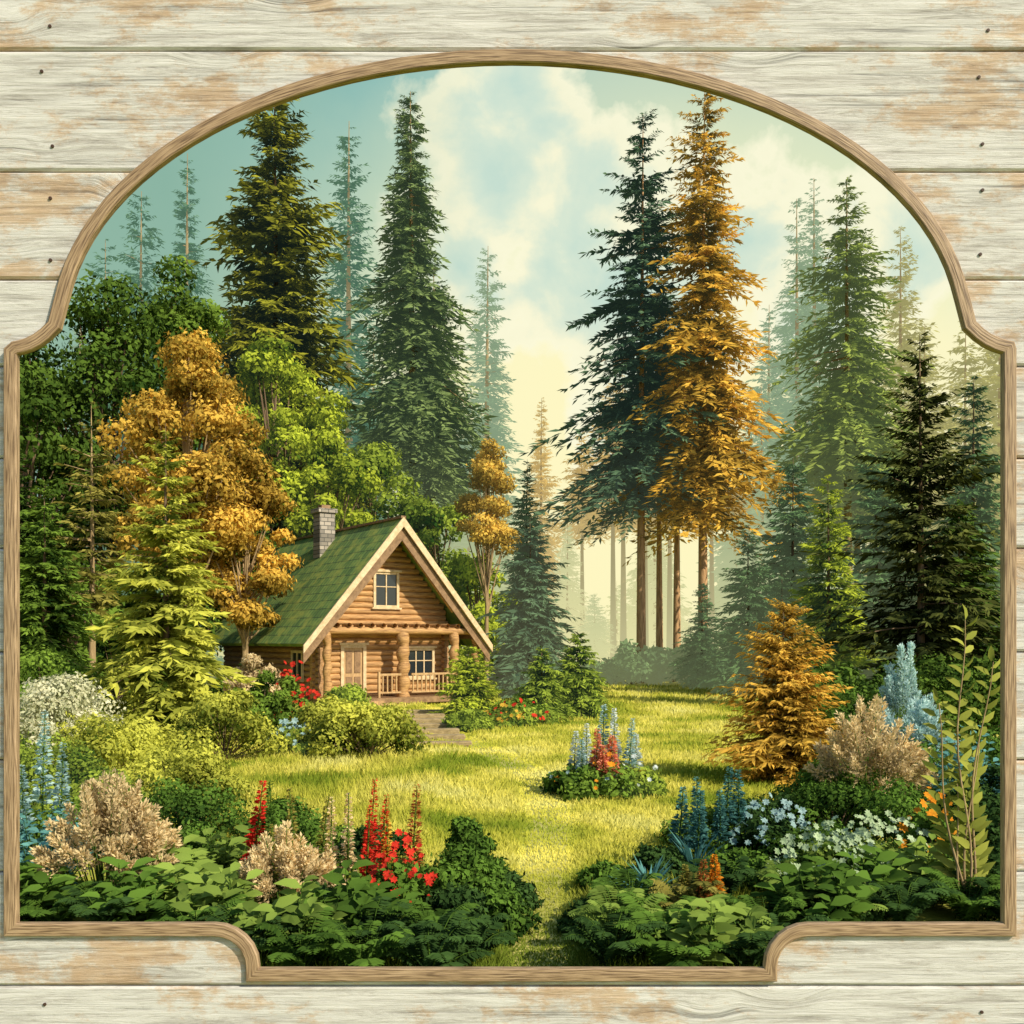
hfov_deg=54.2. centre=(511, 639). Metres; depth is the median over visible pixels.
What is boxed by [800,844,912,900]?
leafy plant
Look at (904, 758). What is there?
astilbe plant
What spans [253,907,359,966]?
fern
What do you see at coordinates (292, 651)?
side window frame
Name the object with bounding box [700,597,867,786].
golden conifer
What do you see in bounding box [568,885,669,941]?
fern
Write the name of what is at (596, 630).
spruce tree
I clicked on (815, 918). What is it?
fern
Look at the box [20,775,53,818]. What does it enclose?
shrub
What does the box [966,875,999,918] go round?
fern
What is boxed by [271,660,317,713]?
red flower plant
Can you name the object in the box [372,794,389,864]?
lupine
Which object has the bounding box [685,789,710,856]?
lupine
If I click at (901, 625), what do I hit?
fir tree
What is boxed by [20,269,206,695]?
oak tree
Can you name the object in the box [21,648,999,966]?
ground
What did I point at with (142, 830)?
astilbe plant
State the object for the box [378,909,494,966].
fern
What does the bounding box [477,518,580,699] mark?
spruce tree
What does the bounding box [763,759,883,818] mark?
shrub
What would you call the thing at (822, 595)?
spruce tree
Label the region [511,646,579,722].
spruce tree
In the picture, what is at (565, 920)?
shrub
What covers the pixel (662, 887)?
fern
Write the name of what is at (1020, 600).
plank
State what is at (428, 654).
window glass
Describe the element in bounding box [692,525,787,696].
spruce tree
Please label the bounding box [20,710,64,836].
lupine
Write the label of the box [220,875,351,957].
leafy plant
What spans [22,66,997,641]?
sky
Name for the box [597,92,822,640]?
pine tree
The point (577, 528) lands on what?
pine tree
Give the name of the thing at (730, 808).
lupine
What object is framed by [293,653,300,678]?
side window glass
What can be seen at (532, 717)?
red flower plant
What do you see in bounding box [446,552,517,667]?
linden tree
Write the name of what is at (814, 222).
spruce tree
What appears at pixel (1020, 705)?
plank
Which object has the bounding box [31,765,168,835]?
shrub
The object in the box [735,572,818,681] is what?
spruce tree
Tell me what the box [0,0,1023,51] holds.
plank
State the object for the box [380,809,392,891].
lupine
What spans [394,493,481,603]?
linden tree
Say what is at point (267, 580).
maple tree
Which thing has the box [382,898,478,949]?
fern
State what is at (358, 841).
shrub
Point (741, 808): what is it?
lupine
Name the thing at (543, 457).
spruce tree
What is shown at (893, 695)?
astilbe plant
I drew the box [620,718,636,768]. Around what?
lupine
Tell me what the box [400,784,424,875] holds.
lupine
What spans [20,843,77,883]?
teal perennial
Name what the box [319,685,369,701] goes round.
shrub
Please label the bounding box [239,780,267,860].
lupine
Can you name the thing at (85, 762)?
shrub
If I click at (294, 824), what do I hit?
lupine
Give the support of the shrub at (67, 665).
on the ground at (941, 912)
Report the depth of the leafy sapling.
9.02 m
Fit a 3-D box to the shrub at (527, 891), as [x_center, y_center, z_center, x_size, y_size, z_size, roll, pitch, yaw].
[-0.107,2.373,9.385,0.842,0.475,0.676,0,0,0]
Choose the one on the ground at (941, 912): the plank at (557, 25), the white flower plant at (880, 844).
the white flower plant at (880, 844)
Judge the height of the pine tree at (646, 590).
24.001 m
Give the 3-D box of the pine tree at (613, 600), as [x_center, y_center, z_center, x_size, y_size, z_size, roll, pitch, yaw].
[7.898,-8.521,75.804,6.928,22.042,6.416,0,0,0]
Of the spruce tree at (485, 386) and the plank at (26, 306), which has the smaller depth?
the plank at (26, 306)
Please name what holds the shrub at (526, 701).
on the ground at (941, 912)
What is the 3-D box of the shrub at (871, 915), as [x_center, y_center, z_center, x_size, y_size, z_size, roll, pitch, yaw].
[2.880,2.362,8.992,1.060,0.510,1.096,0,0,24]
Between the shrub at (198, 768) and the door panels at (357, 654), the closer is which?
the shrub at (198, 768)
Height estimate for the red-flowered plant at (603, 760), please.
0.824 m
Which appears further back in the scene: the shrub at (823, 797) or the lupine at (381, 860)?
the shrub at (823, 797)
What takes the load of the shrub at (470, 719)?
on the ground at (941, 912)
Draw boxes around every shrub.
[20,644,121,747]
[20,649,116,734]
[20,671,125,759]
[20,730,131,818]
[20,731,50,762]
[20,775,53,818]
[20,796,126,850]
[20,870,51,921]
[20,902,39,921]
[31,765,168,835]
[34,709,188,777]
[109,775,253,852]
[118,738,259,812]
[126,819,233,874]
[163,688,296,763]
[209,664,259,695]
[222,653,292,703]
[223,670,297,739]
[231,795,330,851]
[277,881,355,925]
[288,693,374,753]
[304,823,380,865]
[306,699,430,761]
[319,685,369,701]
[325,683,377,710]
[335,822,425,869]
[419,816,508,873]
[420,882,490,918]
[424,839,530,903]
[426,645,506,717]
[441,708,497,732]
[473,868,545,909]
[481,683,502,708]
[481,887,542,946]
[488,694,552,721]
[556,892,622,941]
[575,859,639,894]
[626,841,697,883]
[653,803,742,854]
[694,844,782,891]
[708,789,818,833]
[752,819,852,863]
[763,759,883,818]
[781,737,972,803]
[781,877,888,921]
[785,779,893,846]
[797,686,910,760]
[801,683,947,744]
[836,655,995,739]
[854,773,976,846]
[879,651,999,729]
[916,838,999,921]
[919,721,999,785]
[926,801,999,865]
[938,762,999,835]
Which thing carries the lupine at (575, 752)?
on the ground at (941, 912)
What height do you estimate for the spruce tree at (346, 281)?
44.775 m
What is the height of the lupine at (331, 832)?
1.059 m
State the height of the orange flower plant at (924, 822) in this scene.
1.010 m
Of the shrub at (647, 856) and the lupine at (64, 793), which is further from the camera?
the lupine at (64, 793)
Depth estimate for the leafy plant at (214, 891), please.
8.18 m
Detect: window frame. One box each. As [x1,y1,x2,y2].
[291,650,303,681]
[372,569,401,609]
[409,646,436,679]
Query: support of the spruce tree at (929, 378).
on the ground at (941, 912)
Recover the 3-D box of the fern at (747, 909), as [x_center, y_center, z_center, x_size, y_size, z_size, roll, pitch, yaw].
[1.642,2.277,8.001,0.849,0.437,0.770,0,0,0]
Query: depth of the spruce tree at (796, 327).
84.80 m
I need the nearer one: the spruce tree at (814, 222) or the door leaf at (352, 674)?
the door leaf at (352, 674)
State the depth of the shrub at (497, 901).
8.39 m
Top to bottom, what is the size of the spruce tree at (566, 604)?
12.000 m
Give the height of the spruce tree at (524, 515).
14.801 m
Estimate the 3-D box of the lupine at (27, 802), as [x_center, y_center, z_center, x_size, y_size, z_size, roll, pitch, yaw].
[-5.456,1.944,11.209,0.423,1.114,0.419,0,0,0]
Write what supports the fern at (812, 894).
on the ground at (941, 912)
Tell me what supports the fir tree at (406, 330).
on the ground at (941, 912)
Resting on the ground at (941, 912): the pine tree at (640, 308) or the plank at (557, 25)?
the pine tree at (640, 308)
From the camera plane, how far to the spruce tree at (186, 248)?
74.93 m
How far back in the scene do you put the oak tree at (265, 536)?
49.92 m
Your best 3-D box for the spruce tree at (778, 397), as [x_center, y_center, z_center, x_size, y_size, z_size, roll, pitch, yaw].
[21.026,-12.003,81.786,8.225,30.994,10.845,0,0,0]
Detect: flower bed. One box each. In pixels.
[539,758,623,795]
[554,751,649,802]
[613,754,670,799]
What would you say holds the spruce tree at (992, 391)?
on the ground at (941, 912)
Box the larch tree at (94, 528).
[48,401,140,676]
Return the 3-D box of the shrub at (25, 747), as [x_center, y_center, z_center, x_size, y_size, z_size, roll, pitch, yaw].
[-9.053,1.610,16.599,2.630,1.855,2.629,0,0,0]
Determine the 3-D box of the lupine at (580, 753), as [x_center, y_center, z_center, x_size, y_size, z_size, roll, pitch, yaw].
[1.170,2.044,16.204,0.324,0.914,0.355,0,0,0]
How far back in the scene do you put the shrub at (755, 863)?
9.93 m
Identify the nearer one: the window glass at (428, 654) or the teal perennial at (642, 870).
the teal perennial at (642, 870)
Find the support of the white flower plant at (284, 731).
on the ground at (941, 912)
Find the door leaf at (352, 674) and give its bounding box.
[344,648,362,688]
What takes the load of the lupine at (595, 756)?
on the ground at (941, 912)
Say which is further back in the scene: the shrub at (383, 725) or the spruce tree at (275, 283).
the spruce tree at (275, 283)
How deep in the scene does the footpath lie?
11.27 m
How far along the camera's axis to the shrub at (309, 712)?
21.45 m
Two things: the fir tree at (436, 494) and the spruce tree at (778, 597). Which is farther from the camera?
the fir tree at (436, 494)
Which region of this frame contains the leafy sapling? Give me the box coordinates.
[921,604,999,914]
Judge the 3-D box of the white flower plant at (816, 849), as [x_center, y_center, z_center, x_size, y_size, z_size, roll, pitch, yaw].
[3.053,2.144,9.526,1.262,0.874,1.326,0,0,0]
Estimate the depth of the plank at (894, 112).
2.00 m
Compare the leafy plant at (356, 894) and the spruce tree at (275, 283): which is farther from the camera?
the spruce tree at (275, 283)
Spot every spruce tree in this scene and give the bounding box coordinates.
[20,447,104,687]
[20,479,115,685]
[76,239,133,614]
[78,423,262,737]
[95,191,165,651]
[134,99,393,566]
[154,153,224,664]
[311,127,386,520]
[436,248,549,648]
[436,466,508,654]
[437,380,479,649]
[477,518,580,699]
[505,461,552,621]
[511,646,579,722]
[521,398,568,621]
[547,524,593,659]
[551,632,614,720]
[576,594,617,661]
[616,526,694,653]
[664,583,732,689]
[681,436,770,647]
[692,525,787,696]
[714,387,796,643]
[731,463,836,670]
[735,308,805,563]
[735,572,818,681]
[743,175,935,586]
[750,198,842,600]
[777,320,926,608]
[778,179,841,587]
[787,474,889,685]
[806,454,917,684]
[862,226,944,575]
[873,324,964,604]
[895,499,999,662]
[921,322,999,595]
[924,376,999,657]
[959,347,999,553]
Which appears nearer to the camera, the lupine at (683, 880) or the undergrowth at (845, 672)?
the lupine at (683, 880)
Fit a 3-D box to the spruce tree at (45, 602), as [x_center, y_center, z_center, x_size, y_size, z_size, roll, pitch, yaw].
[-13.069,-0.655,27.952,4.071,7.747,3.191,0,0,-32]
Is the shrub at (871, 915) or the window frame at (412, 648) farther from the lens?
the window frame at (412, 648)
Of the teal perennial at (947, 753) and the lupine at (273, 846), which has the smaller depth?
the lupine at (273, 846)
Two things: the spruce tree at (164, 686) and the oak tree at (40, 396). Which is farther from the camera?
the oak tree at (40, 396)
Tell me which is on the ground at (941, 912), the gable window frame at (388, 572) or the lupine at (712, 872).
the lupine at (712, 872)
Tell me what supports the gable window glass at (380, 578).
in the log cabin
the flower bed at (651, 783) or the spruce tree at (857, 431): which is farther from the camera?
the spruce tree at (857, 431)
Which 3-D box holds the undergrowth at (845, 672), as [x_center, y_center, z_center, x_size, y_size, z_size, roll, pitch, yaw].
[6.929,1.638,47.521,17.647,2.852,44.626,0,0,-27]
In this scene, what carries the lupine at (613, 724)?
on the ground at (941, 912)
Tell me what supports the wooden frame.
on the plank at (809, 960)
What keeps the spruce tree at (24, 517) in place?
on the ground at (941, 912)
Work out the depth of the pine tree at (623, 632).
79.82 m
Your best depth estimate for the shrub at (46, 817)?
11.27 m
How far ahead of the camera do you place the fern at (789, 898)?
8.27 m
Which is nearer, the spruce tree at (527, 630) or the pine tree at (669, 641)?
the spruce tree at (527, 630)
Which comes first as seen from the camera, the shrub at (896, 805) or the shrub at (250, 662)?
the shrub at (896, 805)
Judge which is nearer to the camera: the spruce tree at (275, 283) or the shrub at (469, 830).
the shrub at (469, 830)
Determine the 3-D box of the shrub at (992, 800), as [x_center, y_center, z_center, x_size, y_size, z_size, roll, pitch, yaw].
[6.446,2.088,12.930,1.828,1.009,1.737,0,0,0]
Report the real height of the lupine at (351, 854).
1.103 m
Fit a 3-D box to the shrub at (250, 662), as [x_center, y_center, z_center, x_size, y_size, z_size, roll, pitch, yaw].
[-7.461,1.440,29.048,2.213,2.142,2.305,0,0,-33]
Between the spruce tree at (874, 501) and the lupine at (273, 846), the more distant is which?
the spruce tree at (874, 501)
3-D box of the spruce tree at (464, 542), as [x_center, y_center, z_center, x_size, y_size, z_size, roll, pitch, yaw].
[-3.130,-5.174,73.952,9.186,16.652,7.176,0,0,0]
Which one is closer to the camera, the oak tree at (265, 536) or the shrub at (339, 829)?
the shrub at (339, 829)
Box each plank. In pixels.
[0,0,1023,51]
[0,52,1023,172]
[0,173,1023,280]
[0,281,1023,366]
[0,367,1023,458]
[0,459,1023,548]
[0,549,1023,651]
[0,652,1023,758]
[0,759,1023,870]
[0,871,1023,984]
[0,985,1023,1023]
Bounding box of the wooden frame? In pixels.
[3,49,1016,981]
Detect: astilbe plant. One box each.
[29,768,185,908]
[235,820,347,903]
[802,693,940,817]
[878,641,943,737]
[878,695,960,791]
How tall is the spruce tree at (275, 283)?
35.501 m
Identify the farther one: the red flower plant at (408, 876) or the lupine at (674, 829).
the lupine at (674, 829)
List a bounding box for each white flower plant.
[268,717,319,756]
[765,815,892,884]
[835,809,930,859]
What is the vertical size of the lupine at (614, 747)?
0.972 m
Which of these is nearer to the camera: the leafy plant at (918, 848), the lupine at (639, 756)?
the leafy plant at (918, 848)
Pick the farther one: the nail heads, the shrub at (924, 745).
the shrub at (924, 745)
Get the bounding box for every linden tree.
[223,330,355,540]
[282,437,388,537]
[340,440,422,524]
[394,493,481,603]
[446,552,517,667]
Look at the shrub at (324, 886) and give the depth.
8.56 m
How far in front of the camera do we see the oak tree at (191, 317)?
50.81 m
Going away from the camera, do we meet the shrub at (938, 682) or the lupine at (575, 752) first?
the lupine at (575, 752)
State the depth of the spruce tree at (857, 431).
63.46 m
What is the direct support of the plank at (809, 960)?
on the plank at (519, 1004)
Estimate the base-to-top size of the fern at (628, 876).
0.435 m
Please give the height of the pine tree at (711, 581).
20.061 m
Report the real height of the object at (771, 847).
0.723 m
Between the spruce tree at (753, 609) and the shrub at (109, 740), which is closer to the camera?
the shrub at (109, 740)
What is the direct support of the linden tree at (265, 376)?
on the ground at (941, 912)
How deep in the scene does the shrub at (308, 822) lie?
11.46 m
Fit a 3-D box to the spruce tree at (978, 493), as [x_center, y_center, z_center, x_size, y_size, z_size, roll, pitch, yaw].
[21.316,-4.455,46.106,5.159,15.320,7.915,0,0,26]
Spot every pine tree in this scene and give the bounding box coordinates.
[519,108,745,682]
[548,432,609,644]
[577,383,653,658]
[582,374,653,640]
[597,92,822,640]
[601,277,707,647]
[609,432,671,648]
[631,519,698,649]
[633,298,706,681]
[683,419,763,648]
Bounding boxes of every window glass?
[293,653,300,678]
[376,574,395,604]
[408,650,431,675]
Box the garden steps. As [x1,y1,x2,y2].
[397,709,471,745]
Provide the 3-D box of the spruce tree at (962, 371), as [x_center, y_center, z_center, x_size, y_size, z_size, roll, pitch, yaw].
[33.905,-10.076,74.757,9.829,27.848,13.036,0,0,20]
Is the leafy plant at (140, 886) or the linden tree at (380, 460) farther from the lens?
the linden tree at (380, 460)
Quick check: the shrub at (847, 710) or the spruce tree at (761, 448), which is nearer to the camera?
the shrub at (847, 710)
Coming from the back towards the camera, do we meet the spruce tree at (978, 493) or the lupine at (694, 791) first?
the spruce tree at (978, 493)
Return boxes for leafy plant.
[20,855,82,921]
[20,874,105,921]
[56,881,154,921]
[79,856,191,921]
[144,834,220,890]
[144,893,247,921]
[150,852,256,914]
[169,862,263,921]
[192,824,260,868]
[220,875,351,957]
[303,859,419,927]
[646,894,784,966]
[754,859,878,922]
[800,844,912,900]
[870,833,973,906]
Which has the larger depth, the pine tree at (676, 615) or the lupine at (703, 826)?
the pine tree at (676, 615)
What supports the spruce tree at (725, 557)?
on the ground at (941, 912)
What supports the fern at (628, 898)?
on the ground at (941, 912)
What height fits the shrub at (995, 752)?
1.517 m
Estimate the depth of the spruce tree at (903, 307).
79.75 m
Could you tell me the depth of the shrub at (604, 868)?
9.78 m
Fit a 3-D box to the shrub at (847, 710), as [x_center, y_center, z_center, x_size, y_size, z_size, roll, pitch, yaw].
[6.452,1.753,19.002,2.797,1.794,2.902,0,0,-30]
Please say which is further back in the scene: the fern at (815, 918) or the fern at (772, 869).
the fern at (772, 869)
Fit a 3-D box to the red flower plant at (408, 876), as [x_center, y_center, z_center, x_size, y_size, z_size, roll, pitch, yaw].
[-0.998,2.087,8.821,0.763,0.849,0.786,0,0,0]
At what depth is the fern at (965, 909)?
8.76 m
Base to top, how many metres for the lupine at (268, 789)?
1.192 m
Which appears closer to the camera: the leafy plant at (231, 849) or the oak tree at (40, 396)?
the leafy plant at (231, 849)
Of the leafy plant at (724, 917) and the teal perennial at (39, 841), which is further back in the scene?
the teal perennial at (39, 841)
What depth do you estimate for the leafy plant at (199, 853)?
9.34 m
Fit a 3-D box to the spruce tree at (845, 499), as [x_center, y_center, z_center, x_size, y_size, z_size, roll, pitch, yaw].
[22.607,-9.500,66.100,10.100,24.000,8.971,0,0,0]
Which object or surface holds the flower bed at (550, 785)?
on the ground at (941, 912)
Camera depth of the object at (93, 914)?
8.23 m
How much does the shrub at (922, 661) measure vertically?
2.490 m
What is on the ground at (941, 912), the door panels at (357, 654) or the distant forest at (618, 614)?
the distant forest at (618, 614)
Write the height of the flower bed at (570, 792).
0.907 m
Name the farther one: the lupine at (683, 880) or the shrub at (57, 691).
the shrub at (57, 691)
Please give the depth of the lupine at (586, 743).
16.62 m
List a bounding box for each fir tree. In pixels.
[338,91,499,525]
[377,267,497,560]
[797,331,999,683]
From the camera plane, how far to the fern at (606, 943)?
7.40 m
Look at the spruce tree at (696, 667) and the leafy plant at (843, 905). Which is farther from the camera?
the spruce tree at (696, 667)
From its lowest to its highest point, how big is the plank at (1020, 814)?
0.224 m
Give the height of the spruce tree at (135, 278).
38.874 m
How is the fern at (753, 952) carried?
on the ground at (941, 912)
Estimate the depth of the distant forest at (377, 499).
122.88 m
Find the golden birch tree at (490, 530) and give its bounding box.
[453,438,523,680]
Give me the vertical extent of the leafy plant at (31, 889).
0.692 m
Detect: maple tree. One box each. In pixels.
[95,326,275,605]
[192,454,304,666]
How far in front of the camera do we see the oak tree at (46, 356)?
47.21 m
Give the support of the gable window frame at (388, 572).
in the log cabin
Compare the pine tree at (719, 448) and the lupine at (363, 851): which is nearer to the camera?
the lupine at (363, 851)
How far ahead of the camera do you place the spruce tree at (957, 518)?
37.34 m
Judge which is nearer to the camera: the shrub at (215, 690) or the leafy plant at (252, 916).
the leafy plant at (252, 916)
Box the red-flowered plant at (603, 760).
[595,745,614,788]
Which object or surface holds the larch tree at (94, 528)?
on the ground at (941, 912)
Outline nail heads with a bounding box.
[40,24,989,1013]
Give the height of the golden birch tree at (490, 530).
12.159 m
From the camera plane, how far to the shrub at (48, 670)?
21.99 m
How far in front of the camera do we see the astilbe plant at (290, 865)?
8.78 m
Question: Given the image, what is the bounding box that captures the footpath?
[460,731,570,966]
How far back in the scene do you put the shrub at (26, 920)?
8.57 m
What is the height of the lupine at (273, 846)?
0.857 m
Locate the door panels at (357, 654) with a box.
[346,651,360,685]
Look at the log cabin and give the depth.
38.95 m
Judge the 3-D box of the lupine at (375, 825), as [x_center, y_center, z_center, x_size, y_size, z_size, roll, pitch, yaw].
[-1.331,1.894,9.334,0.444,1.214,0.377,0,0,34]
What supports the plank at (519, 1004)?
on the plank
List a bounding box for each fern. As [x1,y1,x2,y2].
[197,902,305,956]
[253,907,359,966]
[306,920,414,966]
[319,896,415,948]
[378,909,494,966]
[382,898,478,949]
[408,913,515,966]
[560,911,669,966]
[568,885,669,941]
[586,869,670,905]
[613,908,729,966]
[614,891,713,940]
[648,872,727,908]
[665,900,771,923]
[680,855,756,896]
[709,911,776,966]
[713,885,820,926]
[740,907,833,941]
[750,858,815,891]
[796,875,887,916]
[861,876,961,921]
[918,867,999,921]
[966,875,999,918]
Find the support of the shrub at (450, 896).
on the ground at (941, 912)
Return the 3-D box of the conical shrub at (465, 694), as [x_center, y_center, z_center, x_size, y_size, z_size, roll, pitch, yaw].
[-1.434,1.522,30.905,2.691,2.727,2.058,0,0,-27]
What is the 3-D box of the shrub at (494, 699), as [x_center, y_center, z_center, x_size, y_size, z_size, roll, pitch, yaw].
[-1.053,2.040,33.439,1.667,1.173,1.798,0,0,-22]
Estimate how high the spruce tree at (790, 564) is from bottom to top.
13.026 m
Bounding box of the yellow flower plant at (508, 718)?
[485,703,535,728]
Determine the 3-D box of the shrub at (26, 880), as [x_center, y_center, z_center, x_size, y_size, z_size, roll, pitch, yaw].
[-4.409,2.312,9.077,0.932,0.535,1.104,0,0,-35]
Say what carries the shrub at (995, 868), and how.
on the ground at (941, 912)
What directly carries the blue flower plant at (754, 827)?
on the ground at (941, 912)
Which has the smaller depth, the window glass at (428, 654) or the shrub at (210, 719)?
the shrub at (210, 719)
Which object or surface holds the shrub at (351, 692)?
on the ground at (941, 912)
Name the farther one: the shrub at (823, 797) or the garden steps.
the garden steps
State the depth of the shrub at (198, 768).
14.37 m
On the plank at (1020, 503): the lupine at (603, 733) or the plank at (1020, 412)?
the plank at (1020, 412)
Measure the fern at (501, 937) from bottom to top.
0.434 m
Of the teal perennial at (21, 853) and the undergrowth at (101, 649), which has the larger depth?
the undergrowth at (101, 649)
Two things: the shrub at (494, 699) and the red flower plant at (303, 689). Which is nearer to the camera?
the red flower plant at (303, 689)
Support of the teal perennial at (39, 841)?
on the ground at (941, 912)
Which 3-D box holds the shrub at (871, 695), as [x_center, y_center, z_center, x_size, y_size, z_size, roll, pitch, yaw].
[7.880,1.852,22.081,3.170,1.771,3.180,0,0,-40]
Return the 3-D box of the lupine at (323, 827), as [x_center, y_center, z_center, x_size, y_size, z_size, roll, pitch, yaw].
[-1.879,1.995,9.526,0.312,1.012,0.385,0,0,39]
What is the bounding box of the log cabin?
[208,505,492,705]
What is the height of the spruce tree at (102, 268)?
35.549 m
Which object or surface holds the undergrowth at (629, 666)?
on the ground at (941, 912)
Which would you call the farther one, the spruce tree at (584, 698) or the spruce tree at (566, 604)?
the spruce tree at (566, 604)
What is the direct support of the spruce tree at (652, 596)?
on the ground at (941, 912)
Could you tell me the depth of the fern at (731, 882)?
9.29 m
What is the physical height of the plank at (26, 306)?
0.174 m
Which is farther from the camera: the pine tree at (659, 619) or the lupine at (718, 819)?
the pine tree at (659, 619)
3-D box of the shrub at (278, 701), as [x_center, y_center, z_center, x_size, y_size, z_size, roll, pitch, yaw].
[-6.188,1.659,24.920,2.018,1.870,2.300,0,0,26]
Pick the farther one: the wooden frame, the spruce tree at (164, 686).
the spruce tree at (164, 686)
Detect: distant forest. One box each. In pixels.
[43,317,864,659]
[496,533,724,660]
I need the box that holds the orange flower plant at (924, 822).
[894,786,956,858]
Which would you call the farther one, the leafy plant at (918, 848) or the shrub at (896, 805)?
the shrub at (896, 805)
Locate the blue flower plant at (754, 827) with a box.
[723,792,810,856]
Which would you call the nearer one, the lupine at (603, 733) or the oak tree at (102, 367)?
the lupine at (603, 733)
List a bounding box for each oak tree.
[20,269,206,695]
[20,332,100,566]
[20,360,125,566]
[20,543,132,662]
[116,437,282,682]
[123,254,232,464]
[202,480,302,655]
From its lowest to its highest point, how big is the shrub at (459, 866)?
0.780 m
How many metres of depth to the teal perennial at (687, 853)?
10.35 m
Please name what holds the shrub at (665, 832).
on the ground at (941, 912)
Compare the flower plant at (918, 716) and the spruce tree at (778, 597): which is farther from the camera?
the spruce tree at (778, 597)
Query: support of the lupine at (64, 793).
on the ground at (941, 912)
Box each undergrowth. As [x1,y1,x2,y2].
[64,594,161,698]
[448,651,999,733]
[581,630,867,684]
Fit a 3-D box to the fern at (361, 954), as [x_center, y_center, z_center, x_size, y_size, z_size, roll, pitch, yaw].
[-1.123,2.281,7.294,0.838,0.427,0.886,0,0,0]
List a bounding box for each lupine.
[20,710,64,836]
[20,765,37,845]
[50,742,72,818]
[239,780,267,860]
[258,780,287,896]
[261,824,282,903]
[278,787,305,895]
[312,796,331,884]
[322,797,344,886]
[339,793,362,883]
[359,807,375,877]
[360,779,378,869]
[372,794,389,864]
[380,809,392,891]
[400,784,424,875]
[566,731,580,769]
[575,738,587,768]
[580,723,592,765]
[589,728,603,768]
[593,704,609,764]
[605,735,620,773]
[607,708,624,769]
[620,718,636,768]
[630,733,642,767]
[666,786,691,847]
[672,864,690,902]
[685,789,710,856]
[686,776,712,855]
[693,859,712,908]
[708,788,732,858]
[708,854,726,902]
[715,766,737,833]
[727,769,748,833]
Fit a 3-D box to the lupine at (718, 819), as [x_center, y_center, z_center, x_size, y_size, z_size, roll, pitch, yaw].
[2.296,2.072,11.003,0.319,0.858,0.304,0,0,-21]
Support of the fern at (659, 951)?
on the ground at (941, 912)
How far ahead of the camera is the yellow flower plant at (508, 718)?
28.25 m
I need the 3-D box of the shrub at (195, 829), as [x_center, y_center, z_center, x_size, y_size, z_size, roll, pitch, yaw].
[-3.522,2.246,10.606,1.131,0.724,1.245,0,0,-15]
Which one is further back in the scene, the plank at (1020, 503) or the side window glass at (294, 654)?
the side window glass at (294, 654)
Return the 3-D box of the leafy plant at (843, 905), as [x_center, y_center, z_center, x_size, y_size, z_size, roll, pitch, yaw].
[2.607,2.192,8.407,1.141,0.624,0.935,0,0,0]
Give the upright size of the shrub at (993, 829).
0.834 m
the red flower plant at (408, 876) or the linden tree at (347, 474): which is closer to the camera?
the red flower plant at (408, 876)
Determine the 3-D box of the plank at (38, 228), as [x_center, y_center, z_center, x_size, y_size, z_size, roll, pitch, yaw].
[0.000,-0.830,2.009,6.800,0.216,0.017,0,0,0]
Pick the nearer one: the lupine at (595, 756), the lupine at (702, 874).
the lupine at (702, 874)
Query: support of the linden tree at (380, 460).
on the ground at (941, 912)
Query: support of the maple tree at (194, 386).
on the ground at (941, 912)
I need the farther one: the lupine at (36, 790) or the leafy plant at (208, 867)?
the lupine at (36, 790)
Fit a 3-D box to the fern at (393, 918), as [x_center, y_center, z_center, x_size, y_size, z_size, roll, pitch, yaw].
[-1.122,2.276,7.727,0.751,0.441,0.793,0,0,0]
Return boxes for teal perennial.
[20,808,92,874]
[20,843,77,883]
[608,854,694,895]
[669,828,737,871]
[916,725,999,809]
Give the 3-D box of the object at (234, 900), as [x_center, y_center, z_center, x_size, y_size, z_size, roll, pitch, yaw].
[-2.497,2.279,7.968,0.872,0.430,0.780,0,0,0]
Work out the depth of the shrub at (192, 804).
11.79 m
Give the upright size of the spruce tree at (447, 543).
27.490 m
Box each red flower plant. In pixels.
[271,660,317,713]
[272,686,320,726]
[367,828,437,905]
[487,698,560,726]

